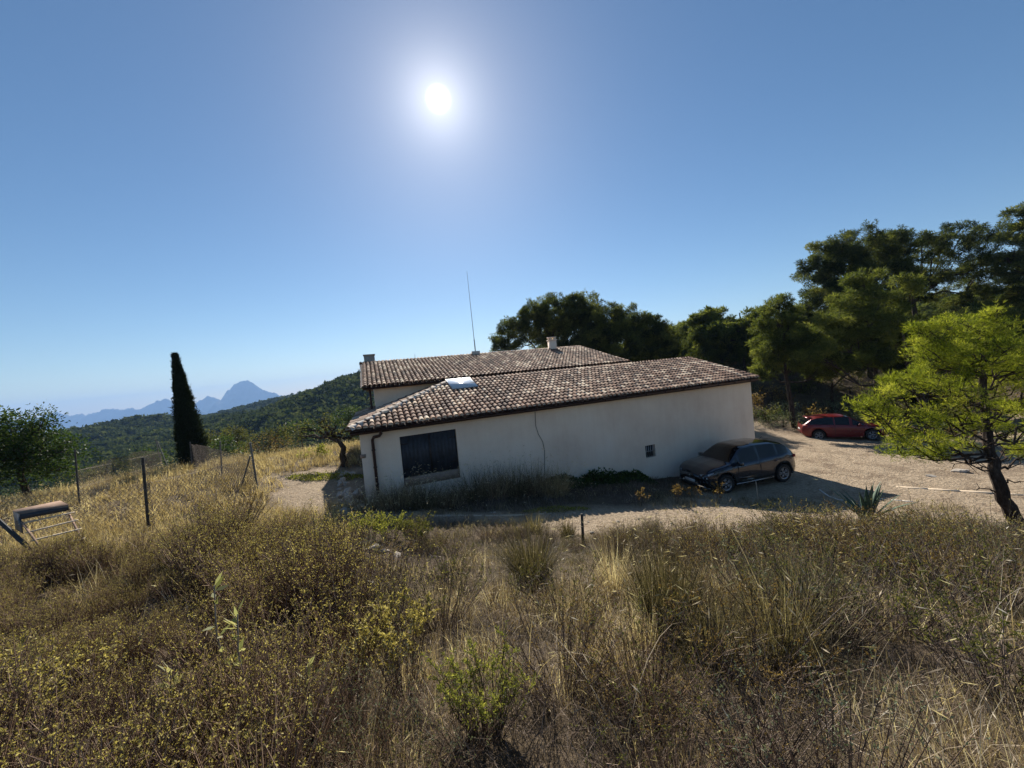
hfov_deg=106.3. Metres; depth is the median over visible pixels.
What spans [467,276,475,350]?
antenna
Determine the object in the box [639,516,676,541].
scrub bush
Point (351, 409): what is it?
tree
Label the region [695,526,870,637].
shrub
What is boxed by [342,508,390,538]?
shrub
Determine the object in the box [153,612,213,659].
shrub
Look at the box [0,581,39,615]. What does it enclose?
shrub
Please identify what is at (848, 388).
shrub
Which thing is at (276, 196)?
sky
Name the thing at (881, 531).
scrub bush
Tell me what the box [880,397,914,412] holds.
shrub
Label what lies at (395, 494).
weed clump
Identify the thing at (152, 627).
shrub
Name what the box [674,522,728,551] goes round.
scrub bush
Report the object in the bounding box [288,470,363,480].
ground cover
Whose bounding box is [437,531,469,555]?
scrub bush
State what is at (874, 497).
agave
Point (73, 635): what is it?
shrub
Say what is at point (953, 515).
scrub bush
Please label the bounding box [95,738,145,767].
shrub
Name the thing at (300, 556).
shrub
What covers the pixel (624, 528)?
scrub bush
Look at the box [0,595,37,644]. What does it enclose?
shrub
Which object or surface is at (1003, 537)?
scrub bush
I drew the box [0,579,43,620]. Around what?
shrub
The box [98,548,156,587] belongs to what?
shrub
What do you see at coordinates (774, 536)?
scrub bush
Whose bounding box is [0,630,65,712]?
shrub
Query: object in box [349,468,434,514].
weed clump
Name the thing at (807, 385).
shrub
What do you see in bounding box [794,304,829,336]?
pine tree
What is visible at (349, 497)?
stone
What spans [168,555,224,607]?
shrub
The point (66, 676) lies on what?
shrub
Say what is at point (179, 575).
shrub
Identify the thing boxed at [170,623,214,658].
shrub
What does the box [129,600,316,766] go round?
shrub
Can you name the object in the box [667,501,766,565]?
scrub bush
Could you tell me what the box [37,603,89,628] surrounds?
shrub
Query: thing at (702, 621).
tussock
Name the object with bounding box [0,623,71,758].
shrub
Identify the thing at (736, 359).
pine tree
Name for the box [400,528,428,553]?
scrub bush
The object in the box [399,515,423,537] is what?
scrub bush
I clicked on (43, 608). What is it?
shrub
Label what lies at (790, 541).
scrub bush
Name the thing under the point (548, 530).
scrub bush
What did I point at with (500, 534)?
scrub bush
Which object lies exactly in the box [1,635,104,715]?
shrub
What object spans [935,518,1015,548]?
scrub bush
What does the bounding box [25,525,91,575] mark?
shrub
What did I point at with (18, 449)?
almond tree
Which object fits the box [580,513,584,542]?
stake
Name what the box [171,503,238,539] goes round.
shrub
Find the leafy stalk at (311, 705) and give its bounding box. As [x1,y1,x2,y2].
[296,655,317,734]
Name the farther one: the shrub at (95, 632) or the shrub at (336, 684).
the shrub at (95, 632)
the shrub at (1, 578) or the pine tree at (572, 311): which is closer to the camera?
the shrub at (1, 578)
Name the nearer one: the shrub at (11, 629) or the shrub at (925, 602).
the shrub at (925, 602)
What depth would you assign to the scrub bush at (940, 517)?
7.20 m
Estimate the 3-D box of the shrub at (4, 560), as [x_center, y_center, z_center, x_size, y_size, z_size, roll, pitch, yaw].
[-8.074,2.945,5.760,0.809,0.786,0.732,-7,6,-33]
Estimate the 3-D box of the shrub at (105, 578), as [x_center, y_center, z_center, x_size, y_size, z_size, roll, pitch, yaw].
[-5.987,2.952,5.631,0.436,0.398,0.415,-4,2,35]
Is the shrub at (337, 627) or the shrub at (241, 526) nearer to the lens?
the shrub at (337, 627)
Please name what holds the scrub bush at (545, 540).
on the ground at (822, 396)
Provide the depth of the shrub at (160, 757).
1.46 m
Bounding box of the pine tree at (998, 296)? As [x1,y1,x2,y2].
[975,291,1022,329]
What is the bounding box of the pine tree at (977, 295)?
[939,291,996,341]
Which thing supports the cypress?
on the ground at (822, 396)
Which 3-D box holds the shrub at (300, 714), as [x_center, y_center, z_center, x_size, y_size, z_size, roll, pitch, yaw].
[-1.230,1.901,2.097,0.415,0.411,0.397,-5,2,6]
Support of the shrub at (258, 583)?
on the ground at (822, 396)
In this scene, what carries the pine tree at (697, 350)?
on the ground at (822, 396)
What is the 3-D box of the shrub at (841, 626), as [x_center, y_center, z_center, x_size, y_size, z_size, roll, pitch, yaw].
[2.348,1.556,2.820,1.203,0.906,1.220,-6,2,0]
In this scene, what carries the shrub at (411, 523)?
on the ground at (822, 396)
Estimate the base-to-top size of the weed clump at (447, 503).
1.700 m
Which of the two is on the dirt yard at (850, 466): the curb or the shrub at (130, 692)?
the curb
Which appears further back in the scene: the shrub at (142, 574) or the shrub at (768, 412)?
the shrub at (768, 412)
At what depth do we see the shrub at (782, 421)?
24.09 m
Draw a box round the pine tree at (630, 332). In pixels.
[580,300,685,361]
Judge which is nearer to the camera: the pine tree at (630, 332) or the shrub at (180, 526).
the shrub at (180, 526)
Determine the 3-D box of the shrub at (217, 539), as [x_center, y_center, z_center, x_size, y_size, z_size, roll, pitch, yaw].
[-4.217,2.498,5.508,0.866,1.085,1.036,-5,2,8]
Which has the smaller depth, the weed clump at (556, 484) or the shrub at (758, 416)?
the weed clump at (556, 484)
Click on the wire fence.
(145, 486)
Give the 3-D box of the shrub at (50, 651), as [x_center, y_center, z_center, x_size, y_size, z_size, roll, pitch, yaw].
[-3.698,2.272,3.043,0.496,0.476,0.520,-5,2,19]
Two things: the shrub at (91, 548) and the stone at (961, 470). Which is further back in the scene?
the stone at (961, 470)
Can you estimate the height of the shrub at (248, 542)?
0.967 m
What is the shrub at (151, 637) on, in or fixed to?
on the ground at (822, 396)
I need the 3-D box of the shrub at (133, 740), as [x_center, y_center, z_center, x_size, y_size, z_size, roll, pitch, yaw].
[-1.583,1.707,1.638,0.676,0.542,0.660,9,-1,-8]
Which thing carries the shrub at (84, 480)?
on the ground at (822, 396)
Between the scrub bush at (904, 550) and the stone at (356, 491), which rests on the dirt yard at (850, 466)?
the stone at (356, 491)
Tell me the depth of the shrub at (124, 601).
4.85 m
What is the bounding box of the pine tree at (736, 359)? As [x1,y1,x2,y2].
[716,352,755,367]
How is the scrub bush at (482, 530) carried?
on the ground at (822, 396)
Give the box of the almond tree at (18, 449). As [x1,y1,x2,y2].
[0,399,101,495]
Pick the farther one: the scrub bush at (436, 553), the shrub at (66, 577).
the scrub bush at (436, 553)
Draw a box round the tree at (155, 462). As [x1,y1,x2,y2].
[120,446,173,470]
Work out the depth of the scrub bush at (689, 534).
5.65 m
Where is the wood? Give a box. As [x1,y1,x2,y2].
[0,291,1022,499]
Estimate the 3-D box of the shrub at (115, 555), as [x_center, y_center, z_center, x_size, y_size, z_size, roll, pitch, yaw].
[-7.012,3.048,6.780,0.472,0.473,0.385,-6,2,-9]
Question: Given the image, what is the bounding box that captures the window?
[645,445,653,457]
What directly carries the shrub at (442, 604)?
on the ground at (822, 396)
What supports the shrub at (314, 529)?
on the ground at (822, 396)
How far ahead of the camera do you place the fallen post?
7.15 m
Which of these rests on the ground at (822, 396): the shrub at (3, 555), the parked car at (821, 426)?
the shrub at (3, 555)
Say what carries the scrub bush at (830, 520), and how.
on the ground at (822, 396)
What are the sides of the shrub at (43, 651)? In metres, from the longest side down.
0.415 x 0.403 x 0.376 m
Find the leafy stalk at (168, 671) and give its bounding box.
[157,663,183,751]
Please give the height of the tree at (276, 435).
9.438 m
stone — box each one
[336,491,346,497]
[338,507,350,513]
[343,492,353,498]
[344,487,353,491]
[352,490,362,496]
[950,469,969,472]
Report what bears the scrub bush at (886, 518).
on the ground at (822, 396)
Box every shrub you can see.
[0,540,37,582]
[0,546,14,569]
[0,548,37,590]
[0,564,31,596]
[0,572,44,608]
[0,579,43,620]
[0,580,17,599]
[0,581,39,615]
[0,584,45,628]
[0,589,62,643]
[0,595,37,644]
[0,600,66,653]
[0,602,23,647]
[0,611,37,645]
[0,619,70,689]
[0,622,150,746]
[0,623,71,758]
[0,626,49,689]
[0,629,15,661]
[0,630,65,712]
[0,635,86,732]
[0,643,152,767]
[0,654,78,767]
[0,667,37,766]
[0,684,93,767]
[0,695,104,767]
[1,566,50,606]
[1,622,84,672]
[1,631,32,665]
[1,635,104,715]
[4,625,93,691]
[6,587,89,639]
[7,552,45,584]
[8,589,84,631]
[11,684,241,767]
[12,527,79,577]
[12,607,121,686]
[12,636,65,677]
[15,527,94,572]
[22,540,81,581]
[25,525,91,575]
[25,545,87,586]
[26,527,96,582]
[33,604,88,633]
[33,645,93,698]
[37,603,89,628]
[37,607,120,663]
[42,619,92,644]
[45,534,119,585]
[45,581,78,602]
[48,555,97,588]
[48,638,127,703]
[50,539,93,567]
[50,671,237,767]
[51,559,99,590]
[51,629,205,767]
[51,647,260,767]
[52,453,145,488]
[52,647,144,720]
[53,601,163,685]
[53,615,127,661]
[54,532,114,582]
[56,672,235,767]
[68,600,144,660]
[72,589,112,623]
[74,538,109,563]
[74,602,105,628]
[76,544,115,570]
[80,568,108,587]
[81,572,115,597]
[87,577,124,604]
[88,543,138,578]
[89,581,142,622]
[89,651,161,709]
[90,613,169,675]
[91,578,130,609]
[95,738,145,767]
[96,542,129,567]
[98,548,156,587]
[100,580,145,617]
[104,635,133,672]
[109,600,186,659]
[112,586,152,618]
[115,525,163,551]
[115,544,160,577]
[117,536,152,562]
[121,557,158,589]
[125,547,154,568]
[128,657,273,767]
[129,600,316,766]
[133,585,247,681]
[140,558,202,606]
[140,671,336,767]
[143,567,181,596]
[144,596,190,637]
[145,533,181,568]
[149,605,205,651]
[149,624,302,765]
[150,495,240,583]
[151,527,178,548]
[153,519,246,592]
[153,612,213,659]
[154,543,193,569]
[155,671,307,767]
[159,513,213,540]
[159,616,366,767]
[165,520,231,560]
[167,726,246,767]
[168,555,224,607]
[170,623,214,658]
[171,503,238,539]
[172,517,253,590]
[174,519,258,552]
[177,509,246,540]
[179,564,263,629]
[180,522,281,607]
[180,523,253,571]
[180,577,280,659]
[181,498,249,536]
[186,592,323,715]
[192,580,252,634]
[194,508,261,539]
[196,532,272,585]
[198,485,275,524]
[199,539,312,640]
[200,530,292,625]
[201,557,259,604]
[213,511,254,529]
[216,529,278,570]
[219,437,261,458]
[220,526,296,587]
[226,550,308,622]
[228,554,308,620]
[229,514,278,551]
[229,525,308,574]
[230,714,339,767]
[232,530,306,566]
[232,546,318,609]
[232,660,344,751]
[237,431,297,455]
[243,516,280,542]
[244,500,311,544]
[245,525,344,601]
[254,524,323,572]
[254,681,328,757]
[256,505,377,638]
[257,503,377,609]
[258,501,315,541]
[260,575,307,625]
[263,598,372,695]
[266,571,395,689]
[274,534,388,635]
[281,506,373,571]
[282,534,361,622]
[283,510,347,549]
[286,521,351,560]
[291,620,376,706]
[296,510,349,537]
[305,651,361,724]
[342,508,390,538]
[345,528,388,563]
[346,530,417,594]
[350,578,438,698]
[368,510,407,540]
[373,551,497,637]
[392,510,436,545]
[399,541,488,583]
[419,620,540,751]
[504,549,611,622]
[642,541,703,564]
[650,563,881,701]
[656,522,784,607]
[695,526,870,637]
[720,359,740,369]
[724,521,960,659]
[730,360,753,368]
[734,500,817,539]
[751,389,766,407]
[753,381,796,400]
[753,405,784,422]
[753,405,788,422]
[754,500,856,540]
[757,410,806,429]
[767,398,803,416]
[768,499,896,545]
[782,378,815,393]
[784,377,815,395]
[785,515,981,586]
[795,402,835,419]
[806,396,868,418]
[807,536,1003,648]
[816,512,1023,604]
[824,409,895,421]
[827,380,869,395]
[839,505,958,544]
[845,395,902,406]
[846,412,867,420]
[850,371,866,378]
[851,524,1023,626]
[860,503,1007,557]
[874,506,1022,558]
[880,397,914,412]
[885,562,1023,715]
[886,419,918,435]
[893,509,1023,574]
[924,417,996,440]
[942,408,1020,423]
[943,424,980,439]
[996,378,1023,394]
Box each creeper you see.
[548,473,598,488]
[579,466,631,483]
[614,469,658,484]
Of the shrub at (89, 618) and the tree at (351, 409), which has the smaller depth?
the shrub at (89, 618)
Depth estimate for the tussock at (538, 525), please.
8.76 m
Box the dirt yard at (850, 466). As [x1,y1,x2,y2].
[264,413,1023,534]
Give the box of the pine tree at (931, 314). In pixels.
[923,304,941,318]
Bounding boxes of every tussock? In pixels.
[465,509,598,597]
[518,511,547,531]
[550,509,667,599]
[552,518,579,536]
[584,524,759,640]
[589,560,702,667]
[628,547,815,691]
[666,516,985,701]
[719,505,968,648]
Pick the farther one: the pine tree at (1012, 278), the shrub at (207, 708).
the pine tree at (1012, 278)
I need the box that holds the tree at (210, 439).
[203,429,219,453]
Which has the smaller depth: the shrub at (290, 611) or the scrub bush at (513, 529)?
the shrub at (290, 611)
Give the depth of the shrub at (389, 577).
5.11 m
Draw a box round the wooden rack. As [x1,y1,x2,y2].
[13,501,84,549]
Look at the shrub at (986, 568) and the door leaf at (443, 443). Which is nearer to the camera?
the shrub at (986, 568)
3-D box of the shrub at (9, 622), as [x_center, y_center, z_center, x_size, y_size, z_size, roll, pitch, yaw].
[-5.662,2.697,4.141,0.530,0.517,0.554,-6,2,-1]
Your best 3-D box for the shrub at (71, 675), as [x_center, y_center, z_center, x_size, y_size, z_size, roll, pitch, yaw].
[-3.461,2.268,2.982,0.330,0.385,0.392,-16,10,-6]
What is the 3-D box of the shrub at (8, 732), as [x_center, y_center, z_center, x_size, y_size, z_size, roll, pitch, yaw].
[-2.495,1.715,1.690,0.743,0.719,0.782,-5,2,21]
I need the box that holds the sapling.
[297,443,332,457]
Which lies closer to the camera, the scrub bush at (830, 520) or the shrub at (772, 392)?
the scrub bush at (830, 520)
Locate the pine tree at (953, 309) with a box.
[937,295,995,319]
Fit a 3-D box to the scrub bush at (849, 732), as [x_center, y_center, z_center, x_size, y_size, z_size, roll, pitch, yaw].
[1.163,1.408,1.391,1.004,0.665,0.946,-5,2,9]
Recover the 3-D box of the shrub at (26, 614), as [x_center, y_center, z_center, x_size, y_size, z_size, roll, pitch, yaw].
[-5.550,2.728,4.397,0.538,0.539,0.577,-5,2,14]
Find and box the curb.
[896,486,1023,495]
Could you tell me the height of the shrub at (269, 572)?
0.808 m
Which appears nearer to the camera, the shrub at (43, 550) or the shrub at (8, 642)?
the shrub at (8, 642)
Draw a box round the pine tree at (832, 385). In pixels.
[783,347,871,410]
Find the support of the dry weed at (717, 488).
on the dirt yard at (850, 466)
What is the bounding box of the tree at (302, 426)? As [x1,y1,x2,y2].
[272,419,323,449]
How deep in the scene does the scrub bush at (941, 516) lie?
8.18 m
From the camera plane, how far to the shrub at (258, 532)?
6.39 m
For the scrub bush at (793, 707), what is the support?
on the ground at (822, 396)
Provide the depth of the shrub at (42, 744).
1.73 m
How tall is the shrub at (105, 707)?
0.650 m
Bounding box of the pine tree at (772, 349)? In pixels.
[745,291,845,427]
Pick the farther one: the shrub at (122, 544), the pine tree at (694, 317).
the pine tree at (694, 317)
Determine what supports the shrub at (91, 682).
on the ground at (822, 396)
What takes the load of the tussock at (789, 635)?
on the ground at (822, 396)
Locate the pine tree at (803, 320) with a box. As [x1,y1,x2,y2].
[774,315,847,386]
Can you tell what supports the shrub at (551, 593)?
on the ground at (822, 396)
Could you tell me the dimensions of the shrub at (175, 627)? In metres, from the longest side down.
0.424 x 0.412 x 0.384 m
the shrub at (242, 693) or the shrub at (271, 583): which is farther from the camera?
the shrub at (271, 583)
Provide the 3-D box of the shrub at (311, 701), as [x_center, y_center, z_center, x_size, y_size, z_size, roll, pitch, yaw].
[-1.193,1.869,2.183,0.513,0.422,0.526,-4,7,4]
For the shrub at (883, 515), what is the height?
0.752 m
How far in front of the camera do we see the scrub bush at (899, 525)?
6.64 m
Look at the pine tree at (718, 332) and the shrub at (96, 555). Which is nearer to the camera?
the shrub at (96, 555)
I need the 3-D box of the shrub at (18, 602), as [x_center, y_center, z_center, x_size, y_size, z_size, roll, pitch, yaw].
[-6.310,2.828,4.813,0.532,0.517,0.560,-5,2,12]
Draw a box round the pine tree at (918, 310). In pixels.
[899,309,925,339]
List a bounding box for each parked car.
[679,436,794,493]
[797,414,887,439]
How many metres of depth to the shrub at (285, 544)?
5.66 m
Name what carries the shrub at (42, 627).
on the ground at (822, 396)
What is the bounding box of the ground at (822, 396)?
[0,354,1023,767]
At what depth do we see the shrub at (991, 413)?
20.70 m
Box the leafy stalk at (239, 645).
[224,597,252,713]
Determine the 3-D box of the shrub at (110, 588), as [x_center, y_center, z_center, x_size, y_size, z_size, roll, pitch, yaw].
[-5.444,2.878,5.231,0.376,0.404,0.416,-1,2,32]
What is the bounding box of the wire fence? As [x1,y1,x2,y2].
[0,439,258,545]
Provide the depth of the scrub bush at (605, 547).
6.70 m
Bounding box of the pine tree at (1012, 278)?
[956,201,1023,313]
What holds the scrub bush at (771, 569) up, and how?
on the ground at (822, 396)
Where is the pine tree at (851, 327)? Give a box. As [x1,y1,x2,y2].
[791,266,941,423]
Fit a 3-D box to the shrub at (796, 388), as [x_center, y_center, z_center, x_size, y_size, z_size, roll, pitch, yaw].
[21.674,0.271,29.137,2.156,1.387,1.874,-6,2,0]
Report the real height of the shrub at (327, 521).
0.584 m
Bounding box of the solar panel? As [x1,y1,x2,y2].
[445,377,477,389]
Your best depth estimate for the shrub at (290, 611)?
4.09 m
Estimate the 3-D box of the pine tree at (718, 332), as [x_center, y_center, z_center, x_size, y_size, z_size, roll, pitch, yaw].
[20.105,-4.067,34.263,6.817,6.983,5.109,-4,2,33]
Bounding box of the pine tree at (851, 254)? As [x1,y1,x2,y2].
[790,219,935,378]
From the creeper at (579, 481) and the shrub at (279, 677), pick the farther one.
the creeper at (579, 481)
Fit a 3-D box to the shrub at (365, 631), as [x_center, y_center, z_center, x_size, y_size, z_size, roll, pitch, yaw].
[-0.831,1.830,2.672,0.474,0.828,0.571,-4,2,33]
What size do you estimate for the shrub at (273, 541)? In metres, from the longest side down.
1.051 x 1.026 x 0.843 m
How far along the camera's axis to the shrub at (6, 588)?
5.04 m
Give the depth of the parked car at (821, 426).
21.44 m
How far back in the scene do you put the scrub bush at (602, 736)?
1.68 m
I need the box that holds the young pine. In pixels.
[840,299,1023,530]
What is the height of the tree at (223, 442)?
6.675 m
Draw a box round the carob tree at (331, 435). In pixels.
[285,411,358,466]
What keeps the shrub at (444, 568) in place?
on the ground at (822, 396)
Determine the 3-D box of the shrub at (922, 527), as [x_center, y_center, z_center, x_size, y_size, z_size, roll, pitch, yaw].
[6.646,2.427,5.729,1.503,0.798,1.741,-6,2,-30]
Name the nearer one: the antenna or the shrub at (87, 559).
the shrub at (87, 559)
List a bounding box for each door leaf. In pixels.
[400,433,431,477]
[430,429,458,471]
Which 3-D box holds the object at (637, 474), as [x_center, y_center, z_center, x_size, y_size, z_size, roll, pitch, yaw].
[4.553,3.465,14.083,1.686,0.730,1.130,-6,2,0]
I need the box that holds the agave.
[828,483,916,521]
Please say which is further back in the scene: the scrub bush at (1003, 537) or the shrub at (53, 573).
the shrub at (53, 573)
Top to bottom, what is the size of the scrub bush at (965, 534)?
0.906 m
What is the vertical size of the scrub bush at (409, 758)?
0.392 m
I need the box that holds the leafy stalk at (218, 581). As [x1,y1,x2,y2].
[203,571,234,711]
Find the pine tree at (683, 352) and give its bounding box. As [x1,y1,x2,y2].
[671,321,699,357]
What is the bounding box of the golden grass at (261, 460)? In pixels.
[0,438,394,573]
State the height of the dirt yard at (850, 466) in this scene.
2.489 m
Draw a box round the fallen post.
[0,518,34,553]
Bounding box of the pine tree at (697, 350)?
[679,319,729,364]
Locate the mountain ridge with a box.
[2,380,281,431]
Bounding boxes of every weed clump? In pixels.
[330,475,405,515]
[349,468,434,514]
[357,464,446,509]
[368,461,466,511]
[417,466,487,510]
[428,456,515,510]
[451,455,539,505]
[466,445,555,500]
[505,447,582,498]
[506,454,595,500]
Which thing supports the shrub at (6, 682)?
on the ground at (822, 396)
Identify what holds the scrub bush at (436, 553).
on the ground at (822, 396)
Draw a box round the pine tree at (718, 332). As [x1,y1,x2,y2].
[695,304,776,370]
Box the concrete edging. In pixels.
[430,513,551,516]
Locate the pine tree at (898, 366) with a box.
[870,350,959,416]
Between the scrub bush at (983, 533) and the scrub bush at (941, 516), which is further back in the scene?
the scrub bush at (941, 516)
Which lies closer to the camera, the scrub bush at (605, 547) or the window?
the scrub bush at (605, 547)
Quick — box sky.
[0,0,1023,420]
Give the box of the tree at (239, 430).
[215,422,257,452]
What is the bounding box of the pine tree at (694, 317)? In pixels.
[681,310,747,361]
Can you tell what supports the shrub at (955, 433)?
on the dirt yard at (850, 466)
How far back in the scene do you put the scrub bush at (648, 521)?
8.30 m
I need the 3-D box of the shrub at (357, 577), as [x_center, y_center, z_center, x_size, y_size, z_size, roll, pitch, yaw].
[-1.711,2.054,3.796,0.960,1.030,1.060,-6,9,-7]
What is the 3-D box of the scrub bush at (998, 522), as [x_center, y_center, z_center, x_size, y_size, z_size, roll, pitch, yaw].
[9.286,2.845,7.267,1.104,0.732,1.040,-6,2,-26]
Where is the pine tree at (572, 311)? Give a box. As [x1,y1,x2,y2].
[487,287,609,351]
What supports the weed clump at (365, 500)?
on the ground at (822, 396)
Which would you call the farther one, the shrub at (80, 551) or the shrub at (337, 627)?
the shrub at (80, 551)
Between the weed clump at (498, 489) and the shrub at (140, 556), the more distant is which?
the weed clump at (498, 489)
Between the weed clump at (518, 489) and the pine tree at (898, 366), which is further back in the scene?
the pine tree at (898, 366)
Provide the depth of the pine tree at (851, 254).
28.27 m
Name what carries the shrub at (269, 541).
on the ground at (822, 396)
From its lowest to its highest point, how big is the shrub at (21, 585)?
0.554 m
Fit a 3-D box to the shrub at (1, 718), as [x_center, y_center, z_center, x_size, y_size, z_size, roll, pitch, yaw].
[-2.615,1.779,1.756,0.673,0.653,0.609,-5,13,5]
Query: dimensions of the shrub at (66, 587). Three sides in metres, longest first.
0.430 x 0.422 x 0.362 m
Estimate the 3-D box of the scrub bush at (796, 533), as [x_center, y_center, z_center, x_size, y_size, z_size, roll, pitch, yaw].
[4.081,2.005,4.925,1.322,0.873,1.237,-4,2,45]
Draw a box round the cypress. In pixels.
[168,352,211,465]
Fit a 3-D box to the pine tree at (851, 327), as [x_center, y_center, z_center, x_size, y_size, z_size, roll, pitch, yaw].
[20.137,-1.739,22.026,8.220,10.032,3.916,-6,2,0]
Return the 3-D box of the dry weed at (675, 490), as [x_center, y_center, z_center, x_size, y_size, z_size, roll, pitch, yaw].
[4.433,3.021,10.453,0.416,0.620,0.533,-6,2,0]
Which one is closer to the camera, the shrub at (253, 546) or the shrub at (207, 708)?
the shrub at (207, 708)
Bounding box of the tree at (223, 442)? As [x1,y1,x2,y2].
[205,432,249,461]
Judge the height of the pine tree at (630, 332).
9.182 m
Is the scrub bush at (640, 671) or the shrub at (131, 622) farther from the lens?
the shrub at (131, 622)
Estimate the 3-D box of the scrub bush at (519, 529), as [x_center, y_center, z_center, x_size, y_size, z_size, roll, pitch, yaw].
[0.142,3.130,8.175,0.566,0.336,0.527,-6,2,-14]
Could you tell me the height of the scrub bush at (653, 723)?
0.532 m
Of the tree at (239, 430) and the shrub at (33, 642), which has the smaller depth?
the shrub at (33, 642)
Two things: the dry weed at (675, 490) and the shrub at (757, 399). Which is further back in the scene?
the shrub at (757, 399)
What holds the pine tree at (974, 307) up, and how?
on the dirt yard at (850, 466)
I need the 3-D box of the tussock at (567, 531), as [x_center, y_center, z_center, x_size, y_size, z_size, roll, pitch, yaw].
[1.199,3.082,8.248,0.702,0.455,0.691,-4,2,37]
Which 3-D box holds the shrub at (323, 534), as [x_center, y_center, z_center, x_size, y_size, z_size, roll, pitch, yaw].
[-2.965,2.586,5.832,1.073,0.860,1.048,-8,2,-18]
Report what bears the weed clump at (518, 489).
on the ground at (822, 396)
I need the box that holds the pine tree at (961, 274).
[881,216,1020,320]
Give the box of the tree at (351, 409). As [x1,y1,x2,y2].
[328,405,359,441]
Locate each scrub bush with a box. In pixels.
[246,642,392,765]
[265,610,432,767]
[292,527,457,646]
[322,694,461,767]
[323,578,431,657]
[395,639,526,767]
[399,511,425,531]
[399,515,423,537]
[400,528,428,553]
[405,518,424,535]
[411,527,440,546]
[417,536,444,556]
[418,530,448,551]
[428,524,452,543]
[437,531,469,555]
[468,514,500,539]
[481,570,630,709]
[491,522,514,538]
[493,528,508,540]
[498,514,531,539]
[506,520,528,536]
[531,516,563,543]
[535,533,555,546]
[558,582,754,731]
[561,535,587,549]
[568,665,762,767]
[579,610,714,750]
[588,525,626,556]
[597,519,646,557]
[599,524,650,557]
[606,518,643,541]
[619,524,656,549]
[631,521,671,552]
[632,510,713,565]
[635,513,659,531]
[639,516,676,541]
[640,514,663,531]
[655,511,737,569]
[658,622,877,767]
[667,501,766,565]
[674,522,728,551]
[675,516,705,536]
[677,626,1023,767]
[682,510,711,531]
[691,511,759,554]
[691,517,799,574]
[692,539,746,568]
[706,522,758,554]
[708,531,763,563]
[713,517,812,578]
[738,515,777,543]
[742,513,807,554]
[749,511,839,560]
[751,520,783,535]
[758,529,815,563]
[769,499,896,567]
[772,523,809,555]
[779,496,894,545]
[790,504,935,561]
[799,496,915,541]
[802,511,912,569]
[804,511,885,541]
[817,520,928,578]
[829,527,931,575]
[842,520,963,582]
[858,506,927,531]
[866,510,947,550]
[870,499,1023,572]
[876,496,972,534]
[884,500,964,525]
[901,503,986,537]
[901,511,1023,575]
[908,488,1023,587]
[908,510,970,528]
[920,513,997,530]
[927,523,1023,585]
[931,506,1023,566]
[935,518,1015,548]
[944,517,1023,589]
[968,511,1020,535]
[969,505,1018,538]
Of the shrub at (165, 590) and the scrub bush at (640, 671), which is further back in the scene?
the shrub at (165, 590)
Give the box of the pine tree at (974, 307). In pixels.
[894,298,1023,430]
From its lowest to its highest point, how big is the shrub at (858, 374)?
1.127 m
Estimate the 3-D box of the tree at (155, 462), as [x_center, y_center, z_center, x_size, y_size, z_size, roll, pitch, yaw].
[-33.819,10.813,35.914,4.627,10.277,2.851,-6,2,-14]
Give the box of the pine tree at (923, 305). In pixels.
[917,301,941,318]
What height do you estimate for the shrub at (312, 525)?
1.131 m
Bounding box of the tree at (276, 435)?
[255,422,296,451]
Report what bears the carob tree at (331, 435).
on the ground at (822, 396)
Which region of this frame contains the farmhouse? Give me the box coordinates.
[345,337,760,501]
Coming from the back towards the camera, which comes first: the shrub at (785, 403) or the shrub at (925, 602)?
the shrub at (785, 403)
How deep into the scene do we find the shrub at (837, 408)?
25.85 m
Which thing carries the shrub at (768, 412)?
on the ground at (822, 396)
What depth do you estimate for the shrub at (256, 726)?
1.72 m
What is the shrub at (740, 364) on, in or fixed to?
on the ground at (822, 396)
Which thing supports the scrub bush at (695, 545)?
on the ground at (822, 396)
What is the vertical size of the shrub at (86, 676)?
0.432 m
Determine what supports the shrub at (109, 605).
on the ground at (822, 396)
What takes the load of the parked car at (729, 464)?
on the dirt yard at (850, 466)
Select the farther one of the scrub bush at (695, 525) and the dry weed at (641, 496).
the dry weed at (641, 496)
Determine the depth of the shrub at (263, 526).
7.11 m
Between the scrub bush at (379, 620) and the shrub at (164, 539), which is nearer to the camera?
the scrub bush at (379, 620)
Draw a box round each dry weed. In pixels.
[634,487,650,505]
[670,483,683,503]
[682,484,701,501]
[703,481,725,503]
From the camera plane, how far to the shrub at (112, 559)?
6.32 m
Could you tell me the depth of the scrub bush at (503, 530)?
8.26 m
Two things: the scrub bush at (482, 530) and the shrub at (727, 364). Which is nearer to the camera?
the scrub bush at (482, 530)
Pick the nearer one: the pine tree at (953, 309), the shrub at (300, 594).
the shrub at (300, 594)
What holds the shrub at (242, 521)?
on the ground at (822, 396)
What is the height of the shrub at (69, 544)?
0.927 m
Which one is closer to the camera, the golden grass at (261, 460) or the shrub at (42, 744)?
the shrub at (42, 744)
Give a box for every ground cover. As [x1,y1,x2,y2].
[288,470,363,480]
[522,505,590,512]
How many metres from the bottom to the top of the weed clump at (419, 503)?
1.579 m
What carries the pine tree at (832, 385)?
on the ground at (822, 396)

